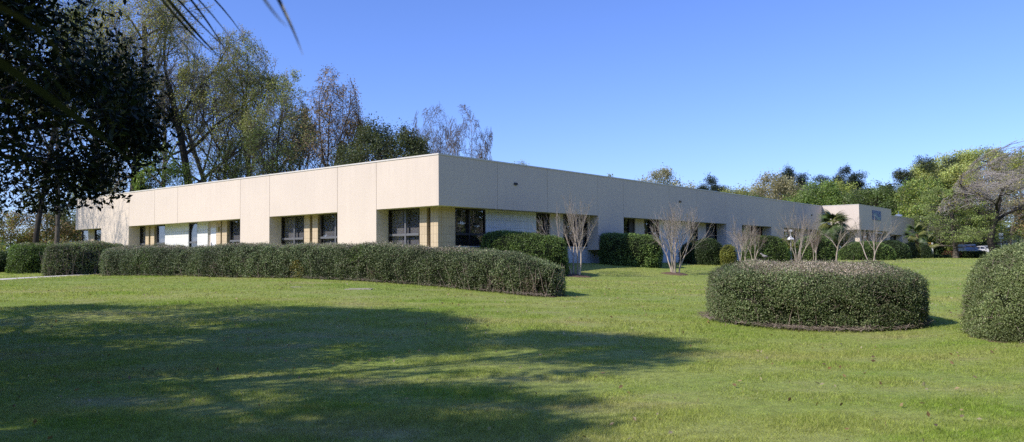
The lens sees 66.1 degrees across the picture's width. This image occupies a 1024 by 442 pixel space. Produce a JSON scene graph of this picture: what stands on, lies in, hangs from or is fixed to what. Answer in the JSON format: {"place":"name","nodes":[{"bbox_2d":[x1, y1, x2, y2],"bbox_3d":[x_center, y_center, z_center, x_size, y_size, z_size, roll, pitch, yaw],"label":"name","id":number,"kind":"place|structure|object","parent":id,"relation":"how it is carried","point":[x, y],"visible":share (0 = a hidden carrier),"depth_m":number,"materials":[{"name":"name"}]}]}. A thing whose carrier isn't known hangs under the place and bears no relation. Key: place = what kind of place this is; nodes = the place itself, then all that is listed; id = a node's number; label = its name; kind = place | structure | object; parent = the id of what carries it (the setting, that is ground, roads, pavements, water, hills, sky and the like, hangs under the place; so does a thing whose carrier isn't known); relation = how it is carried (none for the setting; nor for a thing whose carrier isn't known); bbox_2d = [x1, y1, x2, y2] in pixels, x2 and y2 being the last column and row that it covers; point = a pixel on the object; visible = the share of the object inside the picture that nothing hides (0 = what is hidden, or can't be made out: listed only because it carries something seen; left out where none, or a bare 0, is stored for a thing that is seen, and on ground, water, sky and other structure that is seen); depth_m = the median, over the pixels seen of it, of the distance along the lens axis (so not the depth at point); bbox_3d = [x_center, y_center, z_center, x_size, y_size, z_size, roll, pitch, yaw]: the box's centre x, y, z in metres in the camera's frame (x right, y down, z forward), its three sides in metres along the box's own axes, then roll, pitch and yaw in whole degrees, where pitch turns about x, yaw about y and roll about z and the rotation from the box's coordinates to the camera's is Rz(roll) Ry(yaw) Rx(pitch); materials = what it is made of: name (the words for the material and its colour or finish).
{"place":"outdoors","nodes":[
{"label":"outdoors","id":0,"kind":"place"},
{"bbox_2d":[0,258,1023,441],"bbox_3d":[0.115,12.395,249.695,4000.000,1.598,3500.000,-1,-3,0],"label":"lawn ground","id":1,"kind":"structure","parent":0,"point":[693,399],"depth_m":11.46,"materials":[{"name":"plant"}]},
{"bbox_2d":[0,251,8,271],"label":"rounded bush","id":2,"kind":"object","parent":1,"relation":"on","point":[3,259],"visible":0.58,"depth_m":45.05,"materials":[{"name":"green plant"}]},
{"bbox_2d":[0,205,49,249],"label":"brush tree","id":3,"kind":"object","parent":1,"relation":"on","point":[14,219],"visible":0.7,"depth_m":70.85,"materials":[{"name":"green plant"}]},
{"bbox_2d":[5,242,49,273],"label":"rounded bush","id":4,"kind":"object","parent":1,"relation":"on","point":[24,258],"visible":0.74,"depth_m":42.88,"materials":[{"name":"green plant"}]},
{"bbox_2d":[0,205,81,243],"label":"brush tree","id":5,"kind":"object","parent":1,"relation":"on","point":[51,234],"visible":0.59,"depth_m":72.00,"materials":[{"name":"green plant"}]},
{"bbox_2d":[0,0,109,242],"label":"woodland tree","id":6,"kind":"object","parent":1,"relation":"on","point":[36,234],"visible":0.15,"depth_m":66.77,"materials":[{"name":"green plant"}]},
{"bbox_2d":[0,0,113,243],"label":"woodland tree","id":7,"kind":"object","parent":1,"relation":"on","point":[57,232],"visible":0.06,"depth_m":69.03,"materials":[{"name":"green plant"}]},
{"bbox_2d":[42,202,83,241],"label":"brush tree","id":8,"kind":"object","parent":1,"relation":"on","point":[65,216],"visible":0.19,"depth_m":75.13,"materials":[{"name":"green plant"}]},
{"bbox_2d":[19,158,129,243],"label":"brush tree","id":9,"kind":"object","parent":1,"relation":"on","point":[72,194],"visible":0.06,"depth_m":88.36,"materials":[{"name":"green plant"}]},
{"bbox_2d":[39,240,122,275],"bbox_3d":[-22.021,1.881,40.814,2.876,2.038,4.715,-2,-3,22],"label":"rounded bush","id":10,"kind":"object","parent":1,"relation":"on","point":[75,258],"visible":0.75,"depth_m":39.16,"materials":[{"name":"green plant"}]},
{"bbox_2d":[0,0,190,225],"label":"magnolia tree","id":11,"kind":"object","parent":1,"relation":"on","point":[125,116],"visible":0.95,"depth_m":13.08,"materials":[{"name":"green plant"}]},
{"bbox_2d":[46,0,166,194],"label":"woodland tree","id":12,"kind":"object","parent":1,"relation":"on","point":[86,10],"visible":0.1,"depth_m":81.10,"materials":[{"name":"green plant"}]},
{"bbox_2d":[71,0,210,191],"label":"spring tree","id":13,"kind":"object","parent":1,"relation":"on","point":[154,22],"visible":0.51,"depth_m":81.28,"materials":[{"name":"green plant"}]},
{"bbox_2d":[0,0,302,166],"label":"feather palm","id":14,"kind":"object","parent":1,"relation":"on","point":[14,72],"visible":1,"depth_m":1.38,"materials":[{"name":"green plant"}]},
{"bbox_2d":[104,7,214,187],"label":"silvery tree","id":15,"kind":"object","parent":1,"relation":"on","point":[203,63],"visible":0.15,"depth_m":93.56,"materials":[{"name":"green plant"}]},
{"bbox_2d":[128,141,201,191],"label":"understory tree","id":16,"kind":"object","parent":1,"relation":"on","point":[170,172],"visible":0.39,"depth_m":78.46,"materials":[{"name":"green plant"}]},
{"bbox_2d":[105,0,292,193],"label":"silvery tree","id":17,"kind":"object","parent":1,"relation":"on","point":[185,152],"visible":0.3,"depth_m":83.87,"materials":[{"name":"green plant"}]},
{"bbox_2d":[161,88,255,179],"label":"spring tree","id":18,"kind":"object","parent":1,"relation":"on","point":[206,146],"visible":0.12,"depth_m":95.68,"materials":[{"name":"green plant"}]},
{"bbox_2d":[153,55,277,182],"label":"bare tree","id":19,"kind":"object","parent":1,"relation":"on","point":[196,157],"visible":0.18,"depth_m":88.75,"materials":[{"name":"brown plant"}]},
{"bbox_2d":[192,132,252,181],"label":"understory tree","id":20,"kind":"object","parent":1,"relation":"on","point":[225,167],"visible":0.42,"depth_m":81.21,"materials":[{"name":"green plant"}]},
{"bbox_2d":[169,30,313,178],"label":"spring tree","id":21,"kind":"object","parent":1,"relation":"on","point":[241,77],"visible":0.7,"depth_m":80.75,"materials":[{"name":"green plant"}]},
{"bbox_2d":[221,125,308,178],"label":"understory tree","id":22,"kind":"object","parent":1,"relation":"on","point":[271,162],"visible":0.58,"depth_m":73.18,"materials":[{"name":"green plant"}]},
{"bbox_2d":[235,66,318,176],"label":"spring tree","id":23,"kind":"object","parent":1,"relation":"on","point":[260,115],"visible":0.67,"depth_m":77.97,"materials":[{"name":"green plant"}]},
{"bbox_2d":[268,99,326,170],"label":"bare tree","id":24,"kind":"object","parent":1,"relation":"on","point":[302,133],"visible":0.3,"depth_m":82.01,"materials":[{"name":"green plant"}]},
{"bbox_2d":[275,63,365,167],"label":"reddish tree","id":25,"kind":"object","parent":1,"relation":"on","point":[345,124],"visible":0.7,"depth_m":69.21,"materials":[{"name":"brown plant"}]},
{"bbox_2d":[323,113,432,166],"bbox_3d":[-10.619,-2.963,65.564,10.394,12.848,10.038,1,-3,-25],"label":"live oak","id":26,"kind":"object","parent":1,"relation":"on","point":[374,142],"visible":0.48,"depth_m":63.79,"materials":[{"name":"green plant"}]},
{"bbox_2d":[412,104,463,153],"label":"bare tree","id":27,"kind":"object","parent":1,"relation":"on","point":[437,143],"visible":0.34,"depth_m":74.01,"materials":[{"name":"grey plant"}]},
{"bbox_2d":[438,104,492,159],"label":"bare tree","id":28,"kind":"object","parent":1,"relation":"on","point":[485,150],"visible":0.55,"depth_m":70.56,"materials":[{"name":"grey plant"}]},
{"bbox_2d":[0,226,932,252],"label":"treeline","id":29,"kind":"object","parent":1,"relation":"on","point":[2,243],"visible":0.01,"depth_m":275.19,"materials":[{"name":"green plant"}]},
{"bbox_2d":[76,153,914,262],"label":"office building","id":30,"kind":"structure","parent":1,"relation":"on","point":[436,200],"depth_m":46.19,"materials":[{"name":"beige paint"}]},
{"bbox_2d":[140,226,145,245],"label":"window","id":31,"kind":"structure","parent":30,"relation":"in","point":[144,227],"depth_m":57.24,"materials":[{"name":"glass"}]},
{"bbox_2d":[157,225,164,244],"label":"window","id":32,"kind":"structure","parent":30,"relation":"in","point":[162,227],"depth_m":55.66,"materials":[{"name":"glass"}]},
{"bbox_2d":[189,223,196,247],"bbox_3d":[-21.253,1.108,52.625,1.058,1.955,0.290,-3,-3,39],"label":"window","id":33,"kind":"structure","parent":30,"relation":"in","point":[192,226],"depth_m":52.89,"materials":[{"name":"glass"}]},
{"bbox_2d":[230,220,239,243],"bbox_3d":[-17.313,0.926,49.440,1.301,1.955,0.290,-3,-3,39],"label":"window","id":34,"kind":"structure","parent":30,"relation":"in","point":[236,223],"depth_m":49.72,"materials":[{"name":"black glass"}]},
{"bbox_2d":[282,216,303,244],"bbox_3d":[-12.656,0.710,45.668,2.170,1.955,0.290,-3,-3,39],"label":"window","id":35,"kind":"structure","parent":30,"relation":"in","point":[294,225],"depth_m":45.77,"materials":[{"name":"black glass"}]},
{"bbox_2d":[320,213,337,244],"bbox_3d":[-10.059,0.590,43.567,1.580,1.955,0.290,-3,-3,39],"label":"window","id":36,"kind":"structure","parent":30,"relation":"in","point":[330,220],"depth_m":43.80,"materials":[{"name":"black glass"}]},
{"bbox_2d":[389,208,419,245],"bbox_3d":[-5.400,0.374,39.797,2.268,1.955,0.290,-3,-3,39],"label":"window","id":37,"kind":"structure","parent":30,"relation":"in","point":[404,224],"depth_m":39.84,"materials":[{"name":"black glass"}]},
{"bbox_2d":[455,208,484,246],"bbox_3d":[-2.169,0.357,40.070,0.290,1.955,2.316,-3,-3,39],"label":"window","id":38,"kind":"structure","parent":30,"relation":"in","point":[468,222],"depth_m":40.04,"materials":[{"name":"black glass"}]},
{"bbox_2d":[536,213,544,233],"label":"window","id":39,"kind":"structure","parent":30,"relation":"in","point":[539,217],"depth_m":44.92,"materials":[{"name":"black glass"}]},
{"bbox_2d":[563,215,587,247],"bbox_3d":[3.786,0.638,47.416,0.290,1.955,2.660,-3,-3,39],"label":"window","id":40,"kind":"structure","parent":30,"relation":"in","point":[568,234],"depth_m":47.32,"materials":[{"name":"black glass"}]},
{"bbox_2d":[644,220,658,237],"bbox_3d":[9.645,0.914,54.641,0.290,1.955,2.121,-3,-3,39],"label":"window","id":41,"kind":"structure","parent":30,"relation":"in","point":[647,229],"depth_m":54.68,"materials":[{"name":"black glass"}]},
{"bbox_2d":[706,223,716,239],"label":"window","id":42,"kind":"structure","parent":30,"relation":"in","point":[714,226],"depth_m":62.52,"materials":[{"name":"black glass"}]},
{"bbox_2d":[742,226,761,241],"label":"window","id":43,"kind":"structure","parent":30,"relation":"in","point":[743,227],"depth_m":68.43,"materials":[{"name":"black glass"}]},
{"bbox_2d":[0,275,1022,441],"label":"fallen leaves","id":44,"kind":"object","parent":1,"relation":"on","point":[489,428],"visible":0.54,"depth_m":12.69,"materials":[{"name":"brown plant"}]},
{"bbox_2d":[479,229,570,275],"bbox_3d":[0.634,1.610,39.593,4.652,2.472,2.849,-1,-3,0],"label":"clipped shrub","id":45,"kind":"object","parent":1,"relation":"on","point":[551,249],"visible":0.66,"depth_m":38.63,"materials":[{"name":"green plant"}]},
{"bbox_2d":[566,274,591,277],"bbox_3d":[3.224,2.756,39.435,1.638,0.231,1.503,-1,-3,0],"label":"mulch ring","id":46,"kind":"object","parent":1,"relation":"on","point":[576,275],"visible":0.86,"depth_m":38.98,"materials":[{"name":"brown soil"}]},
{"bbox_2d":[531,195,597,274],"bbox_3d":[2.718,0.623,39.956,3.774,4.675,2.900,1,-3,-28],"label":"crape myrtle","id":47,"kind":"object","parent":46,"relation":"on","point":[571,223],"visible":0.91,"depth_m":39.61,"materials":[{"name":"beige plant"}]},
{"bbox_2d":[598,232,664,267],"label":"clipped shrub","id":48,"kind":"object","parent":1,"relation":"on","point":[633,250],"visible":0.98,"depth_m":46.93,"materials":[{"name":"green plant"}]},
{"bbox_2d":[636,162,696,187],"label":"spring tree","id":49,"kind":"object","parent":1,"relation":"on","point":[665,174],"visible":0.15,"depth_m":106.12,"materials":[{"name":"green plant"}]},
{"bbox_2d":[661,272,687,275],"bbox_3d":[8.966,2.921,43.380,1.701,0.220,1.585,-1,-3,0],"label":"mulch ring","id":50,"kind":"object","parent":1,"relation":"on","point":[676,273],"visible":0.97,"depth_m":43.01,"materials":[{"name":"brown soil"}]},
{"bbox_2d":[647,201,713,272],"bbox_3d":[9.259,0.930,43.689,3.812,4.360,4.561,-1,-3,0],"label":"crape myrtle","id":51,"kind":"object","parent":50,"relation":"on","point":[674,230],"visible":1,"depth_m":43.36,"materials":[{"name":"beige plant"}]},
{"bbox_2d":[678,241,694,263],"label":"clipped shrub","id":52,"kind":"object","parent":1,"relation":"on","point":[687,258],"visible":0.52,"depth_m":53.99,"materials":[{"name":"green plant"}]},
{"bbox_2d":[691,237,721,264],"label":"clipped shrub","id":53,"kind":"object","parent":1,"relation":"on","point":[707,253],"visible":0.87,"depth_m":52.65,"materials":[{"name":"green plant"}]},
{"bbox_2d":[697,172,730,192],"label":"pine tree","id":54,"kind":"object","parent":1,"relation":"on","point":[712,183],"visible":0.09,"depth_m":168.79,"materials":[{"name":"green plant"}]},
{"bbox_2d":[719,244,736,265],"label":"clipped shrub","id":55,"kind":"object","parent":1,"relation":"on","point":[727,254],"visible":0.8,"depth_m":51.62,"materials":[{"name":"green plant"}]},
{"bbox_2d":[718,185,745,194],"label":"spring tree","id":56,"kind":"object","parent":1,"relation":"on","point":[728,190],"visible":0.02,"depth_m":148.72,"materials":[{"name":"green plant"}]},
{"bbox_2d":[723,217,756,260],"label":"crape myrtle","id":57,"kind":"object","parent":1,"relation":"on","point":[745,238],"visible":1,"depth_m":48.94,"materials":[{"name":"beige plant"}]},
{"bbox_2d":[740,235,791,261],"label":"clipped shrub","id":58,"kind":"object","parent":1,"relation":"on","point":[774,248],"visible":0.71,"depth_m":56.79,"materials":[{"name":"green plant"}]},
{"bbox_2d":[744,167,802,200],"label":"spring tree","id":59,"kind":"object","parent":1,"relation":"on","point":[776,185],"visible":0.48,"depth_m":146.84,"materials":[{"name":"green plant"}]},
{"bbox_2d":[780,163,813,194],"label":"pine tree","id":60,"kind":"object","parent":1,"relation":"on","point":[790,172],"visible":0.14,"depth_m":174.47,"materials":[{"name":"green plant"}]},
{"bbox_2d":[782,174,848,205],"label":"leafy tree","id":61,"kind":"object","parent":1,"relation":"on","point":[814,195],"visible":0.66,"depth_m":138.92,"materials":[{"name":"green plant"}]},
{"bbox_2d":[795,235,838,261],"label":"clipped shrub","id":62,"kind":"object","parent":1,"relation":"on","point":[827,249],"visible":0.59,"depth_m":61.23,"materials":[{"name":"green plant"}]},
{"bbox_2d":[816,208,852,244],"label":"fan palm","id":63,"kind":"object","parent":1,"relation":"on","point":[833,219],"visible":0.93,"depth_m":73.44,"materials":[{"name":"green plant"}]},
{"bbox_2d":[811,165,869,189],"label":"pine tree","id":64,"kind":"object","parent":1,"relation":"on","point":[845,170],"visible":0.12,"depth_m":185.56,"materials":[{"name":"green plant"}]},
{"bbox_2d":[820,179,862,203],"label":"leafy tree","id":65,"kind":"object","parent":1,"relation":"on","point":[840,185],"visible":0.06,"depth_m":145.08,"materials":[{"name":"green plant"}]},
{"bbox_2d":[818,220,866,260],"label":"crape myrtle","id":66,"kind":"object","parent":1,"relation":"on","point":[840,233],"visible":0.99,"depth_m":59.68,"materials":[{"name":"beige plant"}]},
{"bbox_2d":[831,172,869,194],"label":"pine tree","id":67,"kind":"object","parent":1,"relation":"on","point":[853,177],"visible":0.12,"depth_m":177.16,"materials":[{"name":"green plant"}]},
{"bbox_2d":[837,241,896,259],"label":"clipped shrub","id":68,"kind":"object","parent":1,"relation":"on","point":[856,251],"visible":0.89,"depth_m":69.84,"materials":[{"name":"green plant"}]},
{"bbox_2d":[837,183,905,215],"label":"leafy tree","id":69,"kind":"object","parent":1,"relation":"on","point":[880,197],"visible":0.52,"depth_m":135.80,"materials":[{"name":"green plant"}]},
{"bbox_2d":[881,240,912,258],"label":"clipped shrub","id":70,"kind":"object","parent":1,"relation":"on","point":[902,250],"visible":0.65,"depth_m":77.73,"materials":[{"name":"green plant"}]},
{"bbox_2d":[879,181,930,231],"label":"leafy tree","id":71,"kind":"object","parent":1,"relation":"on","point":[889,185],"visible":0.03,"depth_m":139.63,"materials":[{"name":"green plant"}]},
{"bbox_2d":[862,154,959,192],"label":"pine tree","id":72,"kind":"object","parent":1,"relation":"on","point":[899,176],"visible":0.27,"depth_m":148.72,"materials":[{"name":"green plant"}]},
{"bbox_2d":[905,242,921,258],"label":"clipped shrub","id":73,"kind":"object","parent":1,"relation":"on","point":[915,249],"visible":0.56,"depth_m":89.02,"materials":[{"name":"green plant"}]},
{"bbox_2d":[902,222,929,245],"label":"fan palm","id":74,"kind":"object","parent":1,"relation":"on","point":[915,236],"visible":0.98,"depth_m":97.67,"materials":[{"name":"green plant"}]},
{"bbox_2d":[889,175,957,243],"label":"leafy tree","id":75,"kind":"object","parent":1,"relation":"on","point":[909,193],"visible":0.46,"depth_m":131.08,"materials":[{"name":"green plant"}]},
{"bbox_2d":[919,244,932,257],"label":"clipped shrub","id":76,"kind":"object","parent":1,"relation":"on","point":[927,251],"visible":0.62,"depth_m":93.30,"materials":[{"name":"green plant"}]},
{"bbox_2d":[919,234,938,247],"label":"fan palm","id":77,"kind":"object","parent":1,"relation":"on","point":[928,241],"visible":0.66,"depth_m":102.65,"materials":[{"name":"green plant"}]},
{"bbox_2d":[905,157,969,200],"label":"spring tree","id":78,"kind":"object","parent":1,"relation":"on","point":[921,173],"visible":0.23,"depth_m":148.95,"materials":[{"name":"green plant"}]},
{"bbox_2d":[916,204,987,250],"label":"leafy tree","id":79,"kind":"object","parent":1,"relation":"on","point":[951,247],"visible":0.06,"depth_m":135.92,"materials":[{"name":"green plant"}]},
{"bbox_2d":[928,146,983,204],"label":"spring tree","id":80,"kind":"object","parent":1,"relation":"on","point":[951,176],"visible":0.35,"depth_m":146.54,"materials":[{"name":"green plant"}]},
{"bbox_2d":[903,186,1023,257],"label":"leafy tree","id":81,"kind":"object","parent":1,"relation":"on","point":[964,230],"visible":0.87,"depth_m":106.45,"materials":[{"name":"green plant"}]},
{"bbox_2d":[942,250,986,257],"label":"boxed hedge","id":82,"kind":"object","parent":1,"relation":"on","point":[969,254],"visible":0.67,"depth_m":111.13,"materials":[{"name":"green plant"}]},
{"bbox_2d":[931,232,997,254],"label":"boxed hedge","id":83,"kind":"object","parent":1,"relation":"on","point":[938,250],"visible":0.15,"depth_m":137.49,"materials":[{"name":"green plant"}]},
{"bbox_2d":[958,244,981,250],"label":"parked car","id":84,"kind":"object","parent":1,"relation":"on","point":[968,248],"visible":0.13,"depth_m":117.96,"materials":[{"name":"blue paint"}]},
{"bbox_2d":[931,138,1023,251],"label":"willowy tree","id":85,"kind":"object","parent":1,"relation":"on","point":[1001,188],"visible":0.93,"depth_m":105.28,"materials":[{"name":"grey plant"}]},
{"bbox_2d":[967,336,1013,342],"bbox_3d":[10.828,2.214,15.171,4.423,0.118,3.577,-1,-3,0],"label":"mulch bed","id":86,"kind":"object","parent":1,"relation":"on","point":[993,340],"visible":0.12,"depth_m":14.57,"materials":[{"name":"brown soil"}]},
{"bbox_2d":[957,240,1023,343],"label":"rounded bush","id":87,"kind":"object","parent":86,"relation":"on","point":[992,308],"visible":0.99,"depth_m":14.80,"materials":[{"name":"green plant"}]},
{"bbox_2d":[974,144,1019,208],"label":"spring tree","id":88,"kind":"object","parent":1,"relation":"on","point":[986,151],"visible":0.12,"depth_m":153.38,"materials":[{"name":"green plant"}]},
{"bbox_2d":[982,144,1023,244],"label":"spring tree","id":89,"kind":"object","parent":1,"relation":"on","point":[1017,164],"visible":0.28,"depth_m":147.47,"materials":[{"name":"green plant"}]},
{"bbox_2d":[987,194,1023,244],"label":"leafy tree","id":90,"kind":"object","parent":1,"relation":"on","point":[1018,225],"visible":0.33,"depth_m":144.16,"materials":[{"name":"green plant"}]},
{"bbox_2d":[998,227,1022,244],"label":"white building","id":91,"kind":"structure","parent":1,"relation":"on","point":[1005,243],"depth_m":151.82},
{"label":"mulch strip","id":92,"kind":"structure","parent":1,"relation":"on","visible":0},
{"bbox_2d":[90,272,549,296],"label":"dry litter","id":93,"kind":"object","parent":92,"relation":"on","point":[377,280],"visible":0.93,"depth_m":26.95,"materials":[{"name":"brown plant"}]},
{"bbox_2d":[99,239,567,296],"bbox_3d":[-8.386,1.687,30.251,23.598,2.097,2.279,-2,-3,31],"label":"clipped hedge","id":94,"kind":"object","parent":92,"relation":"on","point":[510,271],"visible":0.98,"depth_m":28.15,"materials":[{"name":"green plant"}]},
{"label":"mulch bed","id":95,"kind":"structure","parent":1,"relation":"on","visible":0},
{"bbox_2d":[702,256,931,331],"bbox_3d":[7.006,1.677,18.286,5.036,1.765,3.667,-1,-3,0],"label":"clipped hedge","id":96,"kind":"object","parent":95,"relation":"on","point":[823,293],"visible":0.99,"depth_m":16.94,"materials":[{"name":"green plant"}]},
{"bbox_2d":[698,310,935,331],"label":"dry litter","id":97,"kind":"object","parent":95,"relation":"on","point":[830,328],"visible":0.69,"depth_m":16.68,"materials":[{"name":"brown plant"}]},
{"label":"mulch ring","id":98,"kind":"structure","parent":1,"relation":"on","visible":0},
{"bbox_2d":[773,203,821,260],"bbox_3d":[20.060,0.824,54.724,3.545,4.832,2.890,1,-3,-35],"label":"crape myrtle","id":99,"kind":"object","parent":98,"relation":"on","point":[802,234],"visible":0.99,"depth_m":54.79,"materials":[{"name":"beige plant"}]},
{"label":"mulch ring","id":100,"kind":"structure","parent":1,"relation":"on","visible":0},
{"bbox_2d":[805,226,822,260],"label":"crape myrtle","id":101,"kind":"object","parent":100,"relation":"on","point":[815,243],"visible":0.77,"depth_m":60.51,"materials":[{"name":"beige plant"}]},
{"bbox_2d":[0,0,1023,248],"label":"sky","id":102,"kind":"structure","parent":0,"point":[731,90],"materials":[{"name":"blue"}]},
{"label":"mulch ring","id":103,"kind":"structure","parent":0,"visible":0},
{"bbox_2d":[842,214,902,260],"bbox_3d":[29.698,1.395,63.781,2.623,4.163,4.923,1,-3,-31],"label":"crape myrtle","id":104,"kind":"object","parent":103,"relation":"on","point":[876,228],"visible":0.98,"depth_m":64.20,"materials":[{"name":"beige plant"}]},
{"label":"mulch ring","id":105,"kind":"structure","parent":0,"visible":0},
{"bbox_2d":[737,221,767,258],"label":"crape myrtle","id":106,"kind":"object","parent":105,"relation":"on","point":[758,238],"visible":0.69,"depth_m":56.61,"materials":[{"name":"beige plant"}]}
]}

